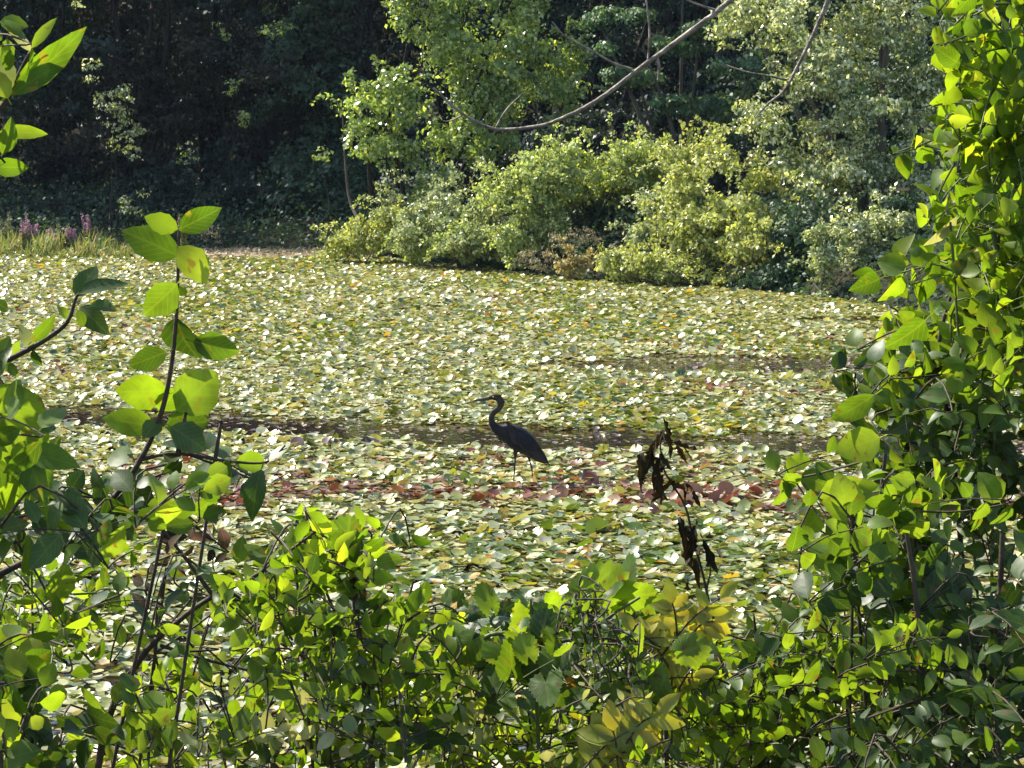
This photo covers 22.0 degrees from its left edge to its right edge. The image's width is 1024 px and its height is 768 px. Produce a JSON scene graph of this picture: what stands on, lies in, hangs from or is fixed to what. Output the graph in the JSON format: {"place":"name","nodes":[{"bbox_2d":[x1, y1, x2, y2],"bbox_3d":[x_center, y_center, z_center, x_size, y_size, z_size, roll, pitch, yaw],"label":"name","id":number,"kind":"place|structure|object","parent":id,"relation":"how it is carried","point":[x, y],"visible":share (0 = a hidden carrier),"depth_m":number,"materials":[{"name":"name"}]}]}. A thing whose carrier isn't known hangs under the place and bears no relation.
{"place":"outdoors","nodes":[
{"label":"outdoors","id":0,"kind":"place"},
{"bbox_2d":[0,256,1023,767],"bbox_3d":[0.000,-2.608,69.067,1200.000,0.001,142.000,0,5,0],"label":"water","id":1,"kind":"structure","parent":0,"point":[100,412],"depth_m":34.47,"materials":[{"name":"black liquid"}]},
{"bbox_2d":[0,210,11,240],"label":"loosestrife","id":2,"kind":"object","parent":1,"relation":"in","point":[7,229],"visible":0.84,"depth_m":85.91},
{"bbox_2d":[19,211,27,249],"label":"loosestrife","id":3,"kind":"object","parent":1,"relation":"in","point":[23,233],"visible":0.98,"depth_m":85.92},
{"bbox_2d":[25,220,38,248],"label":"loosestrife","id":4,"kind":"object","parent":1,"relation":"in","point":[29,233],"visible":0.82,"depth_m":85.91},
{"bbox_2d":[31,224,38,249],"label":"loosestrife","id":5,"kind":"object","parent":1,"relation":"in","point":[34,232],"visible":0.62,"depth_m":85.89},
{"bbox_2d":[56,223,69,249],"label":"loosestrife","id":6,"kind":"object","parent":1,"relation":"in","point":[64,239],"visible":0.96,"depth_m":85.85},
{"bbox_2d":[65,228,76,249],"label":"loosestrife","id":7,"kind":"object","parent":1,"relation":"in","point":[73,238],"visible":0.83,"depth_m":85.84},
{"bbox_2d":[80,212,90,243],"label":"loosestrife","id":8,"kind":"object","parent":1,"relation":"in","point":[88,224],"visible":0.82,"depth_m":85.88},
{"bbox_2d":[89,225,96,243],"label":"loosestrife","id":9,"kind":"object","parent":1,"relation":"in","point":[95,229],"visible":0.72,"depth_m":85.87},
{"bbox_2d":[177,212,188,245],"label":"loosestrife","id":10,"kind":"object","parent":1,"relation":"in","point":[184,236],"visible":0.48,"depth_m":85.92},
{"bbox_2d":[232,436,381,446],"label":"water lily plant","id":11,"kind":"object","parent":1,"relation":"in","point":[297,440],"visible":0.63,"depth_m":33.49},
{"bbox_2d":[409,561,423,566],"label":"lily pad","id":12,"kind":"object","parent":1,"relation":"on","point":[416,563],"visible":1,"depth_m":24.10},
{"bbox_2d":[415,525,429,535],"bbox_3d":[-0.883,1.454,26.077,0.164,0.011,0.165,-35,29,-7],"label":"lily pad","id":13,"kind":"object","parent":1,"relation":"on","point":[422,531],"visible":0.91,"depth_m":26.09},
{"bbox_2d":[426,566,438,575],"bbox_3d":[-0.703,1.674,23.514,0.140,0.025,0.140,-26,25,7],"label":"lily pad","id":14,"kind":"object","parent":1,"relation":"on","point":[431,571],"visible":1,"depth_m":23.55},
{"bbox_2d":[444,468,492,490],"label":"water lily plant","id":15,"kind":"object","parent":1,"relation":"in","point":[463,476],"visible":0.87,"depth_m":29.76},
{"bbox_2d":[465,547,477,557],"bbox_3d":[-0.379,1.572,24.445,0.153,0.028,0.152,6,42,-52],"label":"lily pad","id":16,"kind":"object","parent":1,"relation":"on","point":[468,550],"visible":0.91,"depth_m":24.47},
{"bbox_2d":[474,524,487,532],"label":"lily pad","id":17,"kind":"object","parent":1,"relation":"on","point":[481,528],"visible":0.93,"depth_m":25.98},
{"bbox_2d":[475,489,516,513],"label":"water lily plant","id":18,"kind":"object","parent":1,"relation":"in","point":[488,494],"visible":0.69,"depth_m":28.44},
{"bbox_2d":[491,553,506,558],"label":"lily pad","id":19,"kind":"object","parent":1,"relation":"on","point":[499,555],"visible":1,"depth_m":24.59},
{"bbox_2d":[473,394,548,483],"bbox_3d":[-0.010,0.633,29.838,0.864,1.053,0.279,0,5,0],"label":"heron","id":20,"kind":"object","parent":1,"relation":"in","point":[519,439],"visible":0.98,"depth_m":29.78},
{"bbox_2d":[0,248,1023,767],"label":"lily pads","id":21,"kind":"object","parent":1,"relation":"on","point":[280,288],"visible":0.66,"depth_m":39.63,"materials":[{"name":"plant"}]},
{"bbox_2d":[471,556,487,564],"bbox_3d":[-0.296,1.614,24.037,0.164,0.030,0.164,-2,-30,-6],"label":"lily pad","id":22,"kind":"object","parent":21,"relation":"on","point":[475,560],"visible":1,"depth_m":24.01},
{"bbox_2d":[509,515,522,521],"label":"lily pad","id":23,"kind":"object","parent":1,"relation":"on","point":[515,518],"visible":1,"depth_m":26.71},
{"bbox_2d":[526,552,540,557],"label":"lily pad","id":24,"kind":"object","parent":1,"relation":"on","point":[533,554],"visible":1,"depth_m":24.61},
{"bbox_2d":[504,471,577,491],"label":"water lily plant","id":25,"kind":"object","parent":1,"relation":"in","point":[535,479],"visible":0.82,"depth_m":29.65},
{"bbox_2d":[556,525,571,531],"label":"lily pad","id":26,"kind":"object","parent":1,"relation":"on","point":[562,527],"visible":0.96,"depth_m":26.39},
{"bbox_2d":[566,503,579,511],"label":"lily pad","id":27,"kind":"object","parent":1,"relation":"on","point":[571,506],"visible":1,"depth_m":27.57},
{"bbox_2d":[555,468,591,484],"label":"water lily plant","id":28,"kind":"object","parent":1,"relation":"in","point":[561,470],"visible":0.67,"depth_m":30.14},
{"bbox_2d":[582,516,613,536],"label":"water lily plant","id":29,"kind":"object","parent":1,"relation":"in","point":[594,524],"visible":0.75,"depth_m":26.14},
{"bbox_2d":[538,472,658,513],"bbox_3d":[0.944,1.236,28.665,1.332,0.265,2.564,0,5,0],"label":"water lily plant","id":30,"kind":"object","parent":1,"relation":"in","point":[605,494],"visible":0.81,"depth_m":28.61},
{"bbox_2d":[614,535,629,544],"bbox_3d":[1.062,1.512,25.469,0.160,0.010,0.161,1,35,4],"label":"lily pad","id":31,"kind":"object","parent":1,"relation":"on","point":[623,539],"visible":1,"depth_m":25.49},
{"bbox_2d":[620,517,635,521],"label":"lily pad","id":32,"kind":"object","parent":1,"relation":"on","point":[630,519],"visible":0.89,"depth_m":26.81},
{"bbox_2d":[622,545,638,552],"bbox_3d":[1.125,1.568,24.836,0.158,0.029,0.158,-31,41,-25],"label":"lily pad","id":33,"kind":"object","parent":1,"relation":"on","point":[633,548],"visible":0.84,"depth_m":24.86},
{"bbox_2d":[628,522,642,529],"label":"lily pad","id":34,"kind":"object","parent":1,"relation":"on","point":[634,525],"visible":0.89,"depth_m":26.38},
{"bbox_2d":[646,534,661,546],"bbox_3d":[1.364,1.505,25.283,0.162,0.029,0.162,0,46,32],"label":"lily pad","id":35,"kind":"object","parent":1,"relation":"on","point":[651,541],"visible":1,"depth_m":25.30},
{"bbox_2d":[663,551,677,564],"bbox_3d":[1.460,1.602,24.314,0.157,0.010,0.157,-4,48,26],"label":"lily pad","id":36,"kind":"object","parent":1,"relation":"on","point":[673,558],"visible":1,"depth_m":24.32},
{"bbox_2d":[669,481,735,506],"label":"water lily plant","id":37,"kind":"object","parent":1,"relation":"in","point":[726,486],"visible":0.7,"depth_m":28.43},
{"bbox_2d":[708,519,721,527],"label":"lily pad","id":38,"kind":"object","parent":1,"relation":"on","point":[714,521],"visible":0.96,"depth_m":26.55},
{"bbox_2d":[715,557,728,562],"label":"lily pad","id":39,"kind":"object","parent":1,"relation":"on","point":[719,560],"visible":0.84,"depth_m":24.28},
{"bbox_2d":[746,561,762,567],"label":"lily pad","id":40,"kind":"object","parent":1,"relation":"on","point":[754,564],"visible":1,"depth_m":24.08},
{"bbox_2d":[736,499,802,515],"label":"water lily plant","id":41,"kind":"object","parent":1,"relation":"in","point":[743,503],"visible":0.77,"depth_m":27.56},
{"bbox_2d":[771,551,787,555],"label":"lily pad","id":42,"kind":"object","parent":1,"relation":"on","point":[774,553],"visible":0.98,"depth_m":24.58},
{"bbox_2d":[0,0,1023,319],"bbox_3d":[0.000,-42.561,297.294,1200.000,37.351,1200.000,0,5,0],"label":"ground","id":43,"kind":"structure","parent":0,"point":[594,236],"depth_m":89.74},
{"bbox_2d":[0,14,85,176],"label":"sapling","id":44,"kind":"object","parent":43,"relation":"on","point":[46,65],"visible":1,"depth_m":3.27,"materials":[{"name":"green plant"}]},
{"bbox_2d":[0,174,107,220],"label":"shrub","id":45,"kind":"object","parent":43,"relation":"on","point":[22,189],"visible":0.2,"depth_m":92.91,"materials":[{"name":"green plant"}]},
{"bbox_2d":[0,0,124,192],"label":"forest tree","id":46,"kind":"object","parent":43,"relation":"on","point":[29,16],"visible":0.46,"depth_m":95.52,"materials":[{"name":"green plant"}]},
{"bbox_2d":[0,379,126,767],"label":"shrub","id":47,"kind":"object","parent":43,"relation":"on","point":[32,456],"visible":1,"depth_m":3.15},
{"bbox_2d":[0,266,127,383],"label":"shrub","id":48,"kind":"object","parent":43,"relation":"on","point":[89,316],"visible":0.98,"depth_m":3.52,"materials":[{"name":"green plant"}]},
{"bbox_2d":[0,228,134,256],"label":"reeds","id":49,"kind":"object","parent":43,"relation":"on","point":[101,246],"visible":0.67,"depth_m":84.16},
{"bbox_2d":[0,538,156,677],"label":"shrub","id":50,"kind":"object","parent":43,"relation":"on","point":[9,615],"visible":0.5,"depth_m":3.87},
{"bbox_2d":[0,0,161,202],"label":"forest tree","id":51,"kind":"object","parent":43,"relation":"on","point":[49,169],"visible":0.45,"depth_m":98.79,"materials":[{"name":"green plant"}]},
{"bbox_2d":[0,613,173,767],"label":"shrub","id":52,"kind":"object","parent":43,"relation":"on","point":[29,672],"visible":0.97,"depth_m":3.46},
{"bbox_2d":[71,0,149,241],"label":"climbing vine","id":53,"kind":"object","parent":43,"relation":"on","point":[113,106],"visible":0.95,"depth_m":88.10,"materials":[{"name":"leaf"},{"name":"dark bark"}]},
{"bbox_2d":[78,151,201,223],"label":"shrub","id":54,"kind":"object","parent":43,"relation":"on","point":[159,179],"visible":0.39,"depth_m":92.81,"materials":[{"name":"green plant"}]},
{"bbox_2d":[0,206,290,767],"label":"sapling","id":55,"kind":"object","parent":43,"relation":"on","point":[191,397],"visible":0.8,"depth_m":3.61,"materials":[{"name":"plant"}]},
{"bbox_2d":[19,0,278,202],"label":"forest tree","id":56,"kind":"object","parent":43,"relation":"on","point":[144,105],"visible":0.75,"depth_m":97.55,"materials":[{"name":"green plant"}]},
{"bbox_2d":[174,141,194,240],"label":"sapling","id":57,"kind":"object","parent":43,"relation":"on","point":[186,163],"visible":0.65,"depth_m":88.75,"materials":[{"name":"plant"}]},
{"bbox_2d":[74,491,318,767],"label":"shrub","id":58,"kind":"object","parent":43,"relation":"on","point":[254,601],"visible":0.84,"depth_m":3.83,"materials":[{"name":"green plant"}]},
{"bbox_2d":[83,0,327,200],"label":"forest tree","id":59,"kind":"object","parent":43,"relation":"on","point":[208,163],"visible":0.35,"depth_m":98.99,"materials":[{"name":"green plant"}]},
{"bbox_2d":[61,640,355,767],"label":"shrub","id":60,"kind":"object","parent":43,"relation":"on","point":[217,746],"visible":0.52,"depth_m":4.02,"materials":[{"name":"green plant"}]},
{"bbox_2d":[197,224,223,251],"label":"weed","id":61,"kind":"object","parent":43,"relation":"on","point":[210,232],"visible":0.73,"depth_m":85.81,"materials":[{"name":"green plant"}]},
{"bbox_2d":[159,169,300,226],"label":"shrub","id":62,"kind":"object","parent":43,"relation":"on","point":[216,192],"visible":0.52,"depth_m":92.41,"materials":[{"name":"green plant"}]},
{"bbox_2d":[176,20,294,209],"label":"sapling","id":63,"kind":"object","parent":43,"relation":"on","point":[269,34],"visible":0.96,"depth_m":92.40,"materials":[{"name":"green plant"}]},
{"bbox_2d":[197,244,372,258],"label":"plant litter","id":64,"kind":"object","parent":43,"relation":"on","point":[236,251],"visible":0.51,"depth_m":84.56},
{"bbox_2d":[162,0,427,195],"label":"forest tree","id":65,"kind":"object","parent":43,"relation":"on","point":[264,137],"visible":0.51,"depth_m":96.39,"materials":[{"name":"green plant"}]},
{"bbox_2d":[230,131,373,220],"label":"shrub","id":66,"kind":"object","parent":43,"relation":"on","point":[310,176],"visible":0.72,"depth_m":92.58,"materials":[{"name":"green plant"}]},
{"bbox_2d":[312,145,333,243],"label":"sapling","id":67,"kind":"object","parent":43,"relation":"on","point":[319,157],"visible":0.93,"depth_m":87.66,"materials":[{"name":"green plant"}]},
{"bbox_2d":[232,0,416,206],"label":"forest tree","id":68,"kind":"object","parent":43,"relation":"on","point":[302,13],"visible":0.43,"depth_m":95.53,"materials":[{"name":"green plant"}]},
{"bbox_2d":[336,102,368,254],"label":"leaning snag","id":69,"kind":"object","parent":43,"relation":"on","point":[354,211],"visible":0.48,"depth_m":83.72,"materials":[{"name":"brown plant"}]},
{"bbox_2d":[228,503,485,767],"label":"shrub","id":70,"kind":"object","parent":43,"relation":"on","point":[380,729],"visible":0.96,"depth_m":3.88,"materials":[{"name":"green plant"}]},
{"bbox_2d":[308,194,424,261],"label":"shrub","id":71,"kind":"object","parent":43,"relation":"on","point":[381,222],"visible":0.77,"depth_m":78.78,"materials":[{"name":"green plant"}]},
{"bbox_2d":[353,160,456,259],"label":"shrub","id":72,"kind":"object","parent":43,"relation":"on","point":[391,201],"visible":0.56,"depth_m":79.34,"materials":[{"name":"green plant"}]},
{"bbox_2d":[370,218,500,267],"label":"shrub","id":73,"kind":"object","parent":43,"relation":"on","point":[466,257],"visible":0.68,"depth_m":75.86,"materials":[{"name":"green plant"}]},
{"bbox_2d":[385,155,514,268],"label":"shrub","id":74,"kind":"object","parent":43,"relation":"on","point":[437,213],"visible":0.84,"depth_m":75.90,"materials":[{"name":"green plant"}]},
{"bbox_2d":[310,0,607,258],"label":"vine covered tree","id":75,"kind":"object","parent":43,"relation":"on","point":[495,90],"visible":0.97,"depth_m":81.43,"materials":[{"name":"green plant"}]},
{"bbox_2d":[320,0,609,190],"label":"forest tree","id":76,"kind":"object","parent":43,"relation":"on","point":[442,110],"visible":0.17,"depth_m":97.45,"materials":[{"name":"green plant"}]},
{"bbox_2d":[377,599,600,767],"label":"shrub","id":77,"kind":"object","parent":43,"relation":"on","point":[559,727],"visible":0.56,"depth_m":4.11,"materials":[{"name":"green plant"}]},
{"bbox_2d":[0,169,1000,311],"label":"undergrowth","id":78,"kind":"object","parent":43,"relation":"on","point":[827,212],"visible":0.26,"depth_m":88.16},
{"bbox_2d":[3,0,1023,191],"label":"woodland","id":79,"kind":"object","parent":43,"relation":"on","point":[135,16],"visible":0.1,"depth_m":109.05,"materials":[{"name":"green plant"}]},
{"bbox_2d":[475,193,573,271],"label":"shrub","id":80,"kind":"object","parent":43,"relation":"on","point":[540,230],"visible":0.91,"depth_m":73.12,"materials":[{"name":"green plant"}]},
{"bbox_2d":[396,552,711,758],"bbox_3d":[0.052,1.196,4.202,0.495,1.869,0.614,0,5,0],"label":"grape vine","id":81,"kind":"object","parent":43,"relation":"on","point":[522,650],"visible":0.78,"depth_m":4.00,"materials":[{"name":"green plant"}]},
{"bbox_2d":[512,227,605,275],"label":"bush","id":82,"kind":"object","parent":43,"relation":"on","point":[579,238],"visible":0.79,"depth_m":71.53,"materials":[{"name":"brown plant"}]},
{"bbox_2d":[446,112,688,257],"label":"vine mound","id":83,"kind":"object","parent":43,"relation":"on","point":[535,178],"visible":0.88,"depth_m":73.61,"materials":[{"name":"green plant"}]},
{"bbox_2d":[455,0,697,185],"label":"forest tree","id":84,"kind":"object","parent":43,"relation":"on","point":[594,78],"visible":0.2,"depth_m":96.61,"materials":[{"name":"green plant"}]},
{"bbox_2d":[374,86,781,214],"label":"thicket","id":85,"kind":"object","parent":43,"relation":"on","point":[660,119],"visible":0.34,"depth_m":86.61,"materials":[{"name":"green plant"}]},
{"bbox_2d":[547,235,621,279],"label":"golden bush","id":86,"kind":"object","parent":43,"relation":"on","point":[587,260],"visible":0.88,"depth_m":69.83,"materials":[{"name":"green plant"}]},
{"bbox_2d":[560,676,612,759],"bbox_3d":[0.168,1.262,4.037,0.199,1.687,0.344,0,5,0],"label":"shrub","id":87,"kind":"object","parent":43,"relation":"on","point":[569,680],"visible":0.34,"depth_m":3.81,"materials":[{"name":"green plant"}]},
{"bbox_2d":[545,572,661,712],"bbox_3d":[0.141,1.199,4.036,0.167,1.844,0.575,1,6,6],"label":"shrub","id":88,"kind":"object","parent":43,"relation":"on","point":[575,611],"visible":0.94,"depth_m":3.84,"materials":[{"name":"green plant"}]},
{"bbox_2d":[552,174,655,232],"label":"shrub","id":89,"kind":"object","parent":43,"relation":"on","point":[597,207],"visible":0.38,"depth_m":75.62,"materials":[{"name":"green plant"}]},
{"bbox_2d":[427,0,829,130],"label":"overhanging tree","id":90,"kind":"object","parent":43,"relation":"on","point":[695,27],"visible":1,"depth_m":4.97,"materials":[{"name":"brown plant"}]},
{"bbox_2d":[576,687,713,767],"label":"sumac sprig","id":91,"kind":"object","parent":43,"relation":"on","point":[612,736],"visible":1,"depth_m":3.76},
{"bbox_2d":[604,180,703,253],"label":"shrub","id":92,"kind":"object","parent":43,"relation":"on","point":[643,233],"visible":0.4,"depth_m":70.73,"materials":[{"name":"green plant"}]},
{"bbox_2d":[592,222,757,287],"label":"shrub","id":93,"kind":"object","parent":43,"relation":"on","point":[658,263],"visible":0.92,"depth_m":67.38,"materials":[{"name":"green plant"}]},
{"bbox_2d":[576,0,775,203],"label":"evergreen tree","id":94,"kind":"object","parent":43,"relation":"on","point":[672,103],"visible":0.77,"depth_m":84.42,"materials":[{"name":"green plant"}]},
{"bbox_2d":[617,579,737,767],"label":"sumac sprig","id":95,"kind":"object","parent":43,"relation":"on","point":[690,616],"visible":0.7,"depth_m":4.00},
{"bbox_2d":[629,114,801,273],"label":"willow shrub","id":96,"kind":"object","parent":43,"relation":"on","point":[740,215],"visible":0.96,"depth_m":67.81,"materials":[{"name":"green plant"}]},
{"bbox_2d":[608,0,824,194],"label":"forest tree","id":97,"kind":"object","parent":43,"relation":"on","point":[702,86],"visible":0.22,"depth_m":95.18,"materials":[{"name":"green plant"}]},
{"bbox_2d":[653,530,905,767],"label":"shrub","id":98,"kind":"object","parent":43,"relation":"on","point":[764,704],"visible":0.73,"depth_m":4.15,"materials":[{"name":"green plant"}]},
{"bbox_2d":[636,418,722,644],"bbox_3d":[0.300,0.522,4.561,0.141,0.946,0.209,1,6,13],"label":"withered stalk","id":99,"kind":"object","parent":98,"relation":"attached to","point":[689,532],"visible":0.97,"depth_m":4.47,"materials":[{"name":"brown plant"}]},
{"bbox_2d":[727,187,841,292],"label":"shrub","id":100,"kind":"object","parent":43,"relation":"on","point":[795,227],"visible":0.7,"depth_m":65.65,"materials":[{"name":"green plant"}]},
{"bbox_2d":[643,0,933,197],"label":"forest tree","id":101,"kind":"object","parent":43,"relation":"on","point":[824,111],"visible":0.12,"depth_m":89.20,"materials":[{"name":"green plant"}]},
{"bbox_2d":[787,217,862,296],"bbox_3d":[7.504,-2.858,63.025,2.073,2.240,1.187,-4,7,-39],"label":"shrub","id":102,"kind":"object","parent":43,"relation":"on","point":[822,265],"visible":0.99,"depth_m":62.84,"materials":[{"name":"green plant"}]},
{"bbox_2d":[703,0,980,218],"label":"silvery tree","id":103,"kind":"object","parent":43,"relation":"on","point":[850,170],"visible":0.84,"depth_m":68.10,"materials":[{"name":"leaves"},{"name":"bark"}]},
{"bbox_2d":[825,182,924,267],"bbox_3d":[8.681,-3.703,63.705,3.027,2.344,1.743,-2,6,-21],"label":"shrub","id":104,"kind":"object","parent":43,"relation":"on","point":[872,225],"visible":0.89,"depth_m":63.55,"materials":[{"name":"leaves"},{"name":"bark"}]},
{"bbox_2d":[764,389,1012,753],"bbox_3d":[0.570,1.084,4.157,0.340,2.174,0.511,0,5,0],"label":"shrub","id":105,"kind":"object","parent":43,"relation":"on","point":[871,575],"visible":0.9,"depth_m":3.94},
{"bbox_2d":[799,180,988,291],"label":"thicket","id":106,"kind":"object","parent":43,"relation":"on","point":[895,202],"visible":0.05,"depth_m":65.96,"materials":[{"name":"green plant"}]},
{"bbox_2d":[803,528,1023,767],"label":"shrub","id":107,"kind":"object","parent":43,"relation":"on","point":[963,689],"visible":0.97,"depth_m":3.78,"materials":[{"name":"green plant"}]},
{"bbox_2d":[808,0,1023,200],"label":"forest tree","id":108,"kind":"object","parent":43,"relation":"on","point":[865,88],"visible":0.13,"depth_m":82.06,"materials":[{"name":"green plant"}]},
{"bbox_2d":[830,275,1023,763],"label":"shrub","id":109,"kind":"object","parent":43,"relation":"on","point":[921,421],"visible":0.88,"depth_m":4.22,"materials":[{"name":"green plant"}]},
{"bbox_2d":[848,0,1023,752],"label":"sapling","id":110,"kind":"object","parent":43,"relation":"on","point":[982,59],"visible":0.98,"depth_m":4.14,"materials":[{"name":"green plant"}]},
{"bbox_2d":[906,1,1023,209],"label":"forest tree","id":111,"kind":"object","parent":43,"relation":"on","point":[935,151],"depth_m":75.32,"materials":[{"name":"green plant"}]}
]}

